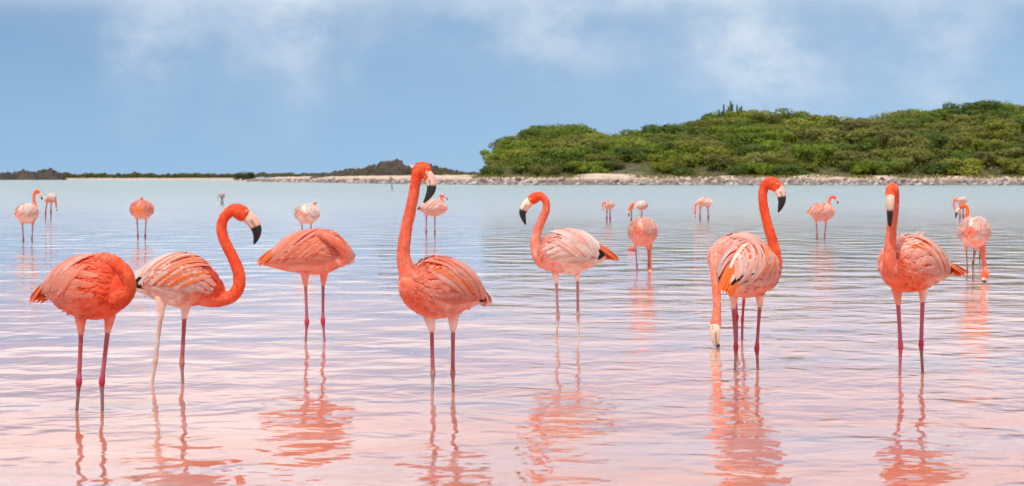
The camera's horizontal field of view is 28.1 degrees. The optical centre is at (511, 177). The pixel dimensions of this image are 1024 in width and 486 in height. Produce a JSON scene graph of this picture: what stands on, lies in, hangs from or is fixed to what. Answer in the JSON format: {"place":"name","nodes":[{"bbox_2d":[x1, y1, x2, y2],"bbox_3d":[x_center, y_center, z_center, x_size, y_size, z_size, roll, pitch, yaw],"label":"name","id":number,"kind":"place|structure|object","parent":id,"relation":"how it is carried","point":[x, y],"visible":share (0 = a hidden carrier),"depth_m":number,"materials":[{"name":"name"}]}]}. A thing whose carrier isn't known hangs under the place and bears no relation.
{"place":"outdoors","nodes":[
{"label":"outdoors","id":0,"kind":"place"},
{"bbox_2d":[66,178,257,181],"bbox_3d":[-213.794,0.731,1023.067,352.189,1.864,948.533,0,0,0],"label":"sand spit","id":1,"kind":"structure","parent":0,"point":[221,179],"depth_m":1106.60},
{"bbox_2d":[62,171,303,177],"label":"scrub","id":2,"kind":"object","parent":1,"relation":"on","point":[134,174],"visible":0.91,"depth_m":1262.59,"materials":[{"name":"green plant"}]},
{"bbox_2d":[233,172,256,179],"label":"bush","id":3,"kind":"object","parent":1,"relation":"on","point":[242,176],"visible":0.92,"depth_m":699.99,"materials":[{"name":"green plant"}]},
{"bbox_2d":[0,180,1023,485],"bbox_3d":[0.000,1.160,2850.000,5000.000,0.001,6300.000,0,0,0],"label":"water","id":4,"kind":"structure","parent":0,"point":[640,380],"depth_m":13.46,"materials":[{"name":"liquid"}]},
{"bbox_2d":[12,169,37,179],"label":"rock outcrop","id":5,"kind":"object","parent":4,"relation":"on","point":[22,174],"visible":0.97,"depth_m":1178.49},
{"bbox_2d":[13,189,42,242],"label":"flamingo","id":6,"kind":"object","parent":4,"relation":"on","point":[26,213],"visible":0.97,"depth_m":36.42},
{"bbox_2d":[43,193,56,221],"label":"flamingo","id":7,"kind":"object","parent":4,"relation":"on","point":[50,198],"visible":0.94,"depth_m":54.30},
{"bbox_2d":[35,167,66,179],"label":"rock outcrop","id":8,"kind":"object","parent":4,"relation":"on","point":[50,173],"visible":0.94,"depth_m":1181.74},
{"bbox_2d":[29,252,136,411],"bbox_3d":[-2.143,0.842,10.232,0.764,0.952,0.303,0,0,40],"label":"flamingo","id":9,"kind":"object","parent":4,"relation":"on","point":[90,286],"visible":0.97,"depth_m":10.07},
{"bbox_2d":[129,196,153,239],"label":"flamingo","id":10,"kind":"object","parent":4,"relation":"on","point":[141,208],"visible":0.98,"depth_m":38.26},
{"bbox_2d":[134,203,261,384],"bbox_3d":[-1.811,0.729,11.513,0.808,1.176,0.285,0,0,0],"label":"flamingo","id":11,"kind":"object","parent":4,"relation":"on","point":[184,282],"visible":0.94,"depth_m":11.46,"materials":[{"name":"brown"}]},
{"bbox_2d":[257,228,355,341],"bbox_3d":[-1.458,0.836,14.519,0.725,0.964,0.318,0,0,11],"label":"flamingo","id":12,"kind":"object","parent":4,"relation":"on","point":[321,252],"visible":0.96,"depth_m":14.40},
{"bbox_2d":[294,202,319,229],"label":"flamingo","id":13,"kind":"object","parent":4,"relation":"on","point":[307,214],"visible":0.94,"depth_m":37.60},
{"bbox_2d":[417,194,447,237],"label":"flamingo","id":14,"kind":"object","parent":4,"relation":"on","point":[433,207],"visible":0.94,"depth_m":39.33},
{"bbox_2d":[397,161,492,393],"bbox_3d":[-0.360,0.614,11.092,0.309,1.407,0.664,0,0,34],"label":"flamingo","id":15,"kind":"object","parent":4,"relation":"on","point":[432,288],"visible":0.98,"depth_m":10.90,"materials":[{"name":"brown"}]},
{"bbox_2d":[519,192,619,336],"bbox_3d":[0.437,0.707,14.947,0.744,1.221,0.309,0,0,-20],"label":"flamingo","id":16,"kind":"object","parent":4,"relation":"on","point":[575,252],"visible":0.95,"depth_m":14.87,"materials":[{"name":"pink"}]},
{"bbox_2d":[602,201,614,223],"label":"flamingo","id":17,"kind":"object","parent":4,"relation":"on","point":[610,205],"visible":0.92,"depth_m":51.16},
{"bbox_2d":[628,200,647,223],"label":"flamingo","id":18,"kind":"object","parent":4,"relation":"on","point":[641,205],"visible":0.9,"depth_m":49.42},
{"bbox_2d":[627,217,657,269],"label":"flamingo","id":19,"kind":"object","parent":4,"relation":"on","point":[641,231],"visible":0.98,"depth_m":25.62},
{"bbox_2d":[694,197,712,221],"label":"flamingo","id":20,"kind":"object","parent":4,"relation":"on","point":[701,202],"visible":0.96,"depth_m":53.62},
{"bbox_2d":[707,232,767,346],"bbox_3d":[1.543,0.852,14.519,0.327,0.932,1.063,0,0,32],"label":"flamingo","id":21,"kind":"object","parent":4,"relation":"on","point":[719,247],"visible":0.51,"depth_m":14.41,"materials":[{"name":"pink"}]},
{"bbox_2d":[716,177,785,369],"bbox_3d":[1.423,0.655,12.350,0.358,1.326,0.776,0,0,16],"label":"flamingo","id":22,"kind":"object","parent":4,"relation":"on","point":[747,269],"visible":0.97,"depth_m":12.24,"materials":[{"name":"pink"}]},
{"bbox_2d":[807,195,838,239],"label":"flamingo","id":23,"kind":"object","parent":4,"relation":"on","point":[825,212],"visible":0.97,"depth_m":37.97},
{"bbox_2d":[877,183,968,374],"bbox_3d":[2.422,0.673,12.173,0.320,1.290,0.963,0,0,42],"label":"flamingo","id":24,"kind":"object","parent":4,"relation":"on","point":[917,262],"visible":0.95,"depth_m":11.96,"materials":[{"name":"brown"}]},
{"bbox_2d":[953,196,966,222],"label":"flamingo","id":25,"kind":"object","parent":4,"relation":"on","point":[960,200],"visible":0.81,"depth_m":51.74},
{"bbox_2d":[955,204,980,264],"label":"flamingo","id":26,"kind":"object","parent":4,"relation":"on","point":[962,206],"visible":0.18,"depth_m":27.25},
{"bbox_2d":[957,216,990,281],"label":"flamingo","id":27,"kind":"object","parent":4,"relation":"on","point":[974,232],"visible":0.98,"depth_m":22.84},
{"bbox_2d":[0,0,1023,177],"label":"sky","id":28,"kind":"structure","parent":0,"point":[158,87],"materials":[{"name":"blue"}]},
{"bbox_2d":[247,173,1023,184],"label":"beach","id":29,"kind":"structure","parent":0,"point":[596,179],"depth_m":339.14,"materials":[{"name":"sand"}]},
{"bbox_2d":[309,159,412,178],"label":"rock outcrop","id":30,"kind":"object","parent":29,"relation":"on","point":[379,164],"visible":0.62,"depth_m":517.27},
{"bbox_2d":[320,162,411,177],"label":"dry scrub","id":31,"kind":"object","parent":29,"relation":"on","point":[343,174],"visible":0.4,"depth_m":513.37,"materials":[{"name":"brown plant"}]},
{"bbox_2d":[254,170,481,176],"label":"scrub","id":32,"kind":"object","parent":29,"relation":"on","point":[291,174],"visible":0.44,"depth_m":573.36,"materials":[{"name":"green plant"}]},
{"bbox_2d":[429,163,462,174],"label":"rock outcrop","id":33,"kind":"object","parent":29,"relation":"on","point":[434,169],"visible":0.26,"depth_m":503.37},
{"bbox_2d":[466,174,1023,178],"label":"shoreline","id":34,"kind":"structure","parent":29,"relation":"on","point":[779,176],"depth_m":342.30,"materials":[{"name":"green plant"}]},
{"bbox_2d":[472,117,1023,178],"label":"hill","id":35,"kind":"structure","parent":0,"point":[635,167],"depth_m":358.89,"materials":[{"name":"plant"}]},
{"bbox_2d":[498,139,536,149],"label":"bush","id":36,"kind":"object","parent":35,"relation":"on","point":[506,142],"visible":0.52,"depth_m":381.81,"materials":[{"name":"green plant"}]},
{"bbox_2d":[500,147,540,163],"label":"bush","id":37,"kind":"object","parent":35,"relation":"on","point":[517,153],"visible":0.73,"depth_m":367.31,"materials":[{"name":"green plant"}]},
{"bbox_2d":[518,127,545,141],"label":"bush","id":38,"kind":"object","parent":35,"relation":"on","point":[530,131],"visible":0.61,"depth_m":387.59,"materials":[{"name":"green plant"}]},
{"bbox_2d":[510,156,555,171],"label":"bush","id":39,"kind":"object","parent":35,"relation":"on","point":[527,160],"visible":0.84,"depth_m":358.14,"materials":[{"name":"green plant"}]},
{"bbox_2d":[529,165,563,175],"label":"bush","id":40,"kind":"object","parent":35,"relation":"on","point":[545,170],"visible":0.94,"depth_m":354.01,"materials":[{"name":"green plant"}]},
{"bbox_2d":[530,141,568,150],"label":"bush","id":41,"kind":"object","parent":35,"relation":"on","point":[548,144],"visible":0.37,"depth_m":371.30,"materials":[{"name":"green plant"}]},
{"bbox_2d":[550,157,583,170],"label":"bush","id":42,"kind":"object","parent":35,"relation":"on","point":[567,165],"visible":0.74,"depth_m":359.12,"materials":[{"name":"green plant"}]},
{"bbox_2d":[542,144,595,161],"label":"bush","id":43,"kind":"object","parent":35,"relation":"on","point":[579,152],"visible":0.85,"depth_m":363.58,"materials":[{"name":"green plant"}]},
{"bbox_2d":[552,126,596,133],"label":"bush","id":44,"kind":"object","parent":35,"relation":"on","point":[575,129],"visible":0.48,"depth_m":390.39,"materials":[{"name":"green plant"}]},
{"bbox_2d":[551,138,601,149],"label":"bush","id":45,"kind":"object","parent":35,"relation":"on","point":[592,142],"visible":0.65,"depth_m":371.20,"materials":[{"name":"green plant"}]},
{"bbox_2d":[567,160,610,173],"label":"bush","id":46,"kind":"object","parent":35,"relation":"on","point":[593,168],"visible":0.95,"depth_m":355.49,"materials":[{"name":"green plant"}]},
{"bbox_2d":[588,154,625,168],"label":"bush","id":47,"kind":"object","parent":35,"relation":"on","point":[620,165],"visible":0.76,"depth_m":361.83,"materials":[{"name":"green plant"}]},
{"bbox_2d":[614,145,653,160],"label":"bush","id":48,"kind":"object","parent":35,"relation":"on","point":[629,150],"visible":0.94,"depth_m":366.62,"materials":[{"name":"green plant"}]},
{"bbox_2d":[614,137,660,149],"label":"bush","id":49,"kind":"object","parent":35,"relation":"on","point":[632,142],"visible":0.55,"depth_m":374.05,"materials":[{"name":"green plant"}]},
{"bbox_2d":[639,142,668,155],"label":"bush","id":50,"kind":"object","parent":35,"relation":"on","point":[656,149],"visible":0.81,"depth_m":368.15,"materials":[{"name":"green plant"}]},
{"bbox_2d":[640,122,674,133],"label":"bush","id":51,"kind":"object","parent":35,"relation":"on","point":[651,128],"visible":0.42,"depth_m":389.04,"materials":[{"name":"green plant"}]},
{"bbox_2d":[650,162,676,171],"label":"bush","id":52,"kind":"object","parent":35,"relation":"on","point":[661,165],"visible":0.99,"depth_m":357.15,"materials":[{"name":"green plant"}]},
{"bbox_2d":[663,149,688,162],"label":"bush","id":53,"kind":"object","parent":35,"relation":"on","point":[668,153],"visible":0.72,"depth_m":361.18,"materials":[{"name":"green plant"}]},
{"bbox_2d":[662,154,700,167],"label":"bush","id":54,"kind":"object","parent":35,"relation":"on","point":[683,160],"visible":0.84,"depth_m":359.81,"materials":[{"name":"green plant"}]},
{"bbox_2d":[669,166,693,175],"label":"bush","id":55,"kind":"object","parent":35,"relation":"on","point":[683,171],"visible":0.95,"depth_m":355.06,"materials":[{"name":"green plant"}]},
{"bbox_2d":[667,125,701,134],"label":"bush","id":56,"kind":"object","parent":35,"relation":"on","point":[676,128],"visible":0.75,"depth_m":386.67,"materials":[{"name":"green plant"}]},
{"bbox_2d":[672,137,704,153],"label":"bush","id":57,"kind":"object","parent":35,"relation":"on","point":[691,145],"visible":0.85,"depth_m":366.50,"materials":[{"name":"green plant"}]},
{"bbox_2d":[677,134,721,142],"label":"bush","id":58,"kind":"object","parent":35,"relation":"on","point":[696,136],"visible":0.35,"depth_m":373.27,"materials":[{"name":"green plant"}]},
{"bbox_2d":[686,145,730,163],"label":"bush","id":59,"kind":"object","parent":35,"relation":"on","point":[705,150],"visible":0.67,"depth_m":361.47,"materials":[{"name":"green plant"}]},
{"bbox_2d":[699,124,731,137],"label":"bush","id":60,"kind":"object","parent":35,"relation":"on","point":[716,128],"visible":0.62,"depth_m":377.48,"materials":[{"name":"green plant"}]},
{"bbox_2d":[697,139,734,154],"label":"bush","id":61,"kind":"object","parent":35,"relation":"on","point":[711,143],"visible":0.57,"depth_m":366.68,"materials":[{"name":"green plant"}]},
{"bbox_2d":[704,153,732,168],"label":"bush","id":62,"kind":"object","parent":35,"relation":"on","point":[711,157],"visible":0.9,"depth_m":358.13,"materials":[{"name":"green plant"}]},
{"bbox_2d":[710,118,740,129],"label":"bush","id":63,"kind":"object","parent":35,"relation":"on","point":[722,121],"visible":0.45,"depth_m":387.55,"materials":[{"name":"green plant"}]},
{"bbox_2d":[725,164,753,175],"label":"bush","id":64,"kind":"object","parent":35,"relation":"on","point":[742,169],"visible":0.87,"depth_m":353.77,"materials":[{"name":"green plant"}]},
{"bbox_2d":[724,110,757,119],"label":"bush","id":65,"kind":"object","parent":35,"relation":"on","point":[745,112],"visible":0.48,"depth_m":398.65,"materials":[{"name":"green plant"}]},
{"bbox_2d":[727,125,758,133],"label":"bush","id":66,"kind":"object","parent":35,"relation":"on","point":[742,128],"visible":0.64,"depth_m":377.18,"materials":[{"name":"green plant"}]},
{"bbox_2d":[731,132,766,144],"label":"bush","id":67,"kind":"object","parent":35,"relation":"on","point":[752,136],"visible":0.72,"depth_m":371.30,"materials":[{"name":"green plant"}]},
{"bbox_2d":[733,141,765,155],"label":"bush","id":68,"kind":"object","parent":35,"relation":"on","point":[750,148],"visible":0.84,"depth_m":364.78,"materials":[{"name":"green plant"}]},
{"bbox_2d":[479,106,1023,175],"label":"undergrowth","id":69,"kind":"object","parent":35,"relation":"on","point":[741,145],"visible":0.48,"depth_m":368.49,"materials":[{"name":"green plant"}]},
{"bbox_2d":[742,162,780,175],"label":"bush","id":70,"kind":"object","parent":35,"relation":"on","point":[762,168],"visible":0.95,"depth_m":354.13,"materials":[{"name":"green plant"}]},
{"bbox_2d":[748,126,776,140],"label":"bush","id":71,"kind":"object","parent":35,"relation":"on","point":[766,129],"visible":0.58,"depth_m":375.88,"materials":[{"name":"green plant"}]},
{"bbox_2d":[748,111,781,124],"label":"bush","id":72,"kind":"object","parent":35,"relation":"on","point":[763,116],"visible":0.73,"depth_m":392.09,"materials":[{"name":"green plant"}]},
{"bbox_2d":[744,152,790,164],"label":"bush","id":73,"kind":"object","parent":35,"relation":"on","point":[765,157],"visible":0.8,"depth_m":357.32,"materials":[{"name":"green plant"}]},
{"bbox_2d":[752,138,784,151],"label":"bush","id":74,"kind":"object","parent":35,"relation":"on","point":[768,143],"visible":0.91,"depth_m":367.46,"materials":[{"name":"green plant"}]},
{"bbox_2d":[759,130,791,142],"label":"bush","id":75,"kind":"object","parent":35,"relation":"on","point":[770,134],"visible":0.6,"depth_m":373.26,"materials":[{"name":"green plant"}]},
{"bbox_2d":[772,125,803,138],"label":"bush","id":76,"kind":"object","parent":35,"relation":"on","point":[783,128],"visible":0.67,"depth_m":379.39,"materials":[{"name":"green plant"}]},
{"bbox_2d":[773,163,810,175],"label":"bush","id":77,"kind":"object","parent":35,"relation":"on","point":[789,169],"visible":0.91,"depth_m":353.07,"materials":[{"name":"green plant"}]},
{"bbox_2d":[772,108,811,120],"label":"bush","id":78,"kind":"object","parent":35,"relation":"on","point":[797,114],"visible":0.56,"depth_m":394.90,"materials":[{"name":"green plant"}]},
{"bbox_2d":[781,117,825,127],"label":"bush","id":79,"kind":"object","parent":35,"relation":"on","point":[806,122],"visible":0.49,"depth_m":387.62,"materials":[{"name":"green plant"}]},
{"bbox_2d":[795,130,823,143],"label":"bush","id":80,"kind":"object","parent":35,"relation":"on","point":[807,135],"visible":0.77,"depth_m":376.15,"materials":[{"name":"green plant"}]},
{"bbox_2d":[789,142,837,163],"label":"bush","id":81,"kind":"object","parent":35,"relation":"on","point":[800,149],"visible":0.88,"depth_m":361.10,"materials":[{"name":"green plant"}]},
{"bbox_2d":[799,126,843,143],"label":"bush","id":82,"kind":"object","parent":35,"relation":"on","point":[830,134],"visible":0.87,"depth_m":375.83,"materials":[{"name":"green plant"}]},
{"bbox_2d":[803,114,854,125],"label":"bush","id":83,"kind":"object","parent":35,"relation":"on","point":[832,120],"visible":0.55,"depth_m":392.43,"materials":[{"name":"green plant"}]},
{"bbox_2d":[830,149,871,167],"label":"bush","id":84,"kind":"object","parent":35,"relation":"on","point":[841,155],"visible":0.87,"depth_m":359.51,"materials":[{"name":"green plant"}]},
{"bbox_2d":[843,127,878,143],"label":"bush","id":85,"kind":"object","parent":35,"relation":"on","point":[863,132],"visible":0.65,"depth_m":374.39,"materials":[{"name":"green plant"}]},
{"bbox_2d":[849,160,875,174],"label":"bush","id":86,"kind":"object","parent":35,"relation":"on","point":[857,169],"visible":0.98,"depth_m":355.66,"materials":[{"name":"green plant"}]},
{"bbox_2d":[842,119,887,131],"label":"bush","id":87,"kind":"object","parent":35,"relation":"on","point":[855,124],"visible":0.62,"depth_m":382.21,"materials":[{"name":"green plant"}]},
{"bbox_2d":[869,160,901,174],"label":"bush","id":88,"kind":"object","parent":35,"relation":"on","point":[887,168],"visible":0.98,"depth_m":354.29,"materials":[{"name":"green plant"}]},
{"bbox_2d":[871,148,903,162],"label":"bush","id":89,"kind":"object","parent":35,"relation":"on","point":[881,153],"visible":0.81,"depth_m":360.76,"materials":[{"name":"green plant"}]},
{"bbox_2d":[875,128,913,144],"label":"bush","id":90,"kind":"object","parent":35,"relation":"on","point":[887,134],"visible":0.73,"depth_m":367.89,"materials":[{"name":"green plant"}]},
{"bbox_2d":[883,122,918,129],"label":"bush","id":91,"kind":"object","parent":35,"relation":"on","point":[900,125],"visible":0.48,"depth_m":377.38,"materials":[{"name":"green plant"}]},
{"bbox_2d":[890,157,915,171],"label":"bush","id":92,"kind":"object","parent":35,"relation":"on","point":[908,162],"visible":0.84,"depth_m":356.48,"materials":[{"name":"green plant"}]},
{"bbox_2d":[885,118,920,127],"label":"bush","id":93,"kind":"object","parent":35,"relation":"on","point":[907,120],"visible":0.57,"depth_m":381.08,"materials":[{"name":"green plant"}]},
{"bbox_2d":[886,135,931,149],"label":"bush","id":94,"kind":"object","parent":35,"relation":"on","point":[904,142],"visible":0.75,"depth_m":363.42,"materials":[{"name":"green plant"}]},
{"bbox_2d":[886,143,933,163],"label":"bush","id":95,"kind":"object","parent":35,"relation":"on","point":[915,153],"visible":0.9,"depth_m":358.43,"materials":[{"name":"green plant"}]},
{"bbox_2d":[912,114,945,125],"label":"bush","id":96,"kind":"object","parent":35,"relation":"on","point":[924,117],"visible":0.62,"depth_m":386.03,"materials":[{"name":"green plant"}]},
{"bbox_2d":[909,132,950,148],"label":"bush","id":97,"kind":"object","parent":35,"relation":"on","point":[940,140],"visible":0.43,"depth_m":367.15,"materials":[{"name":"green plant"}]},
{"bbox_2d":[919,108,955,120],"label":"bush","id":98,"kind":"object","parent":35,"relation":"on","point":[941,113],"visible":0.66,"depth_m":388.58,"materials":[{"name":"green plant"}]},
{"bbox_2d":[918,160,963,175],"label":"bush","id":99,"kind":"object","parent":35,"relation":"on","point":[936,167],"visible":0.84,"depth_m":355.31,"materials":[{"name":"green plant"}]},
{"bbox_2d":[933,122,971,131],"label":"bush","id":100,"kind":"object","parent":35,"relation":"on","point":[948,124],"visible":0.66,"depth_m":379.69,"materials":[{"name":"green plant"}]},
{"bbox_2d":[940,134,975,149],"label":"bush","id":101,"kind":"object","parent":35,"relation":"on","point":[964,140],"visible":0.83,"depth_m":366.84,"materials":[{"name":"green plant"}]},
{"bbox_2d":[939,107,978,119],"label":"bush","id":102,"kind":"object","parent":35,"relation":"on","point":[959,112],"visible":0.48,"depth_m":388.38,"materials":[{"name":"green plant"}]},
{"bbox_2d":[942,101,976,113],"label":"bush","id":103,"kind":"object","parent":35,"relation":"on","point":[957,106],"visible":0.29,"depth_m":392.49,"materials":[{"name":"green plant"}]},
{"bbox_2d":[940,156,983,175],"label":"bush","id":104,"kind":"object","parent":35,"relation":"on","point":[971,167],"visible":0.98,"depth_m":353.61,"materials":[{"name":"green plant"}]},
{"bbox_2d":[947,114,983,125],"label":"bush","id":105,"kind":"object","parent":35,"relation":"on","point":[957,117],"visible":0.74,"depth_m":384.23,"materials":[{"name":"green plant"}]},
{"bbox_2d":[955,125,985,133],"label":"bush","id":106,"kind":"object","parent":35,"relation":"on","point":[964,129],"visible":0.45,"depth_m":375.58,"materials":[{"name":"green plant"}]},
{"bbox_2d":[965,151,997,165],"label":"bush","id":107,"kind":"object","parent":35,"relation":"on","point":[989,156],"visible":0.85,"depth_m":358.77,"materials":[{"name":"green plant"}]},
{"bbox_2d":[961,139,1006,151],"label":"bush","id":108,"kind":"object","parent":35,"relation":"on","point":[993,142],"visible":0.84,"depth_m":364.28,"materials":[{"name":"green plant"}]},
{"bbox_2d":[969,99,1009,113],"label":"bush","id":109,"kind":"object","parent":35,"relation":"on","point":[985,104],"visible":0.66,"depth_m":392.31,"materials":[{"name":"green plant"}]},
{"bbox_2d":[986,121,1021,137],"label":"bush","id":110,"kind":"object","parent":35,"relation":"on","point":[1009,127],"visible":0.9,"depth_m":375.02,"materials":[{"name":"green plant"}]},
{"bbox_2d":[988,147,1023,163],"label":"bush","id":111,"kind":"object","parent":35,"relation":"on","point":[1013,152],"visible":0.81,"depth_m":360.21,"materials":[{"name":"green plant"}]},
{"bbox_2d":[998,156,1023,173],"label":"bush","id":112,"kind":"object","parent":35,"relation":"on","point":[1017,166],"visible":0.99,"depth_m":355.19,"materials":[{"name":"green plant"}]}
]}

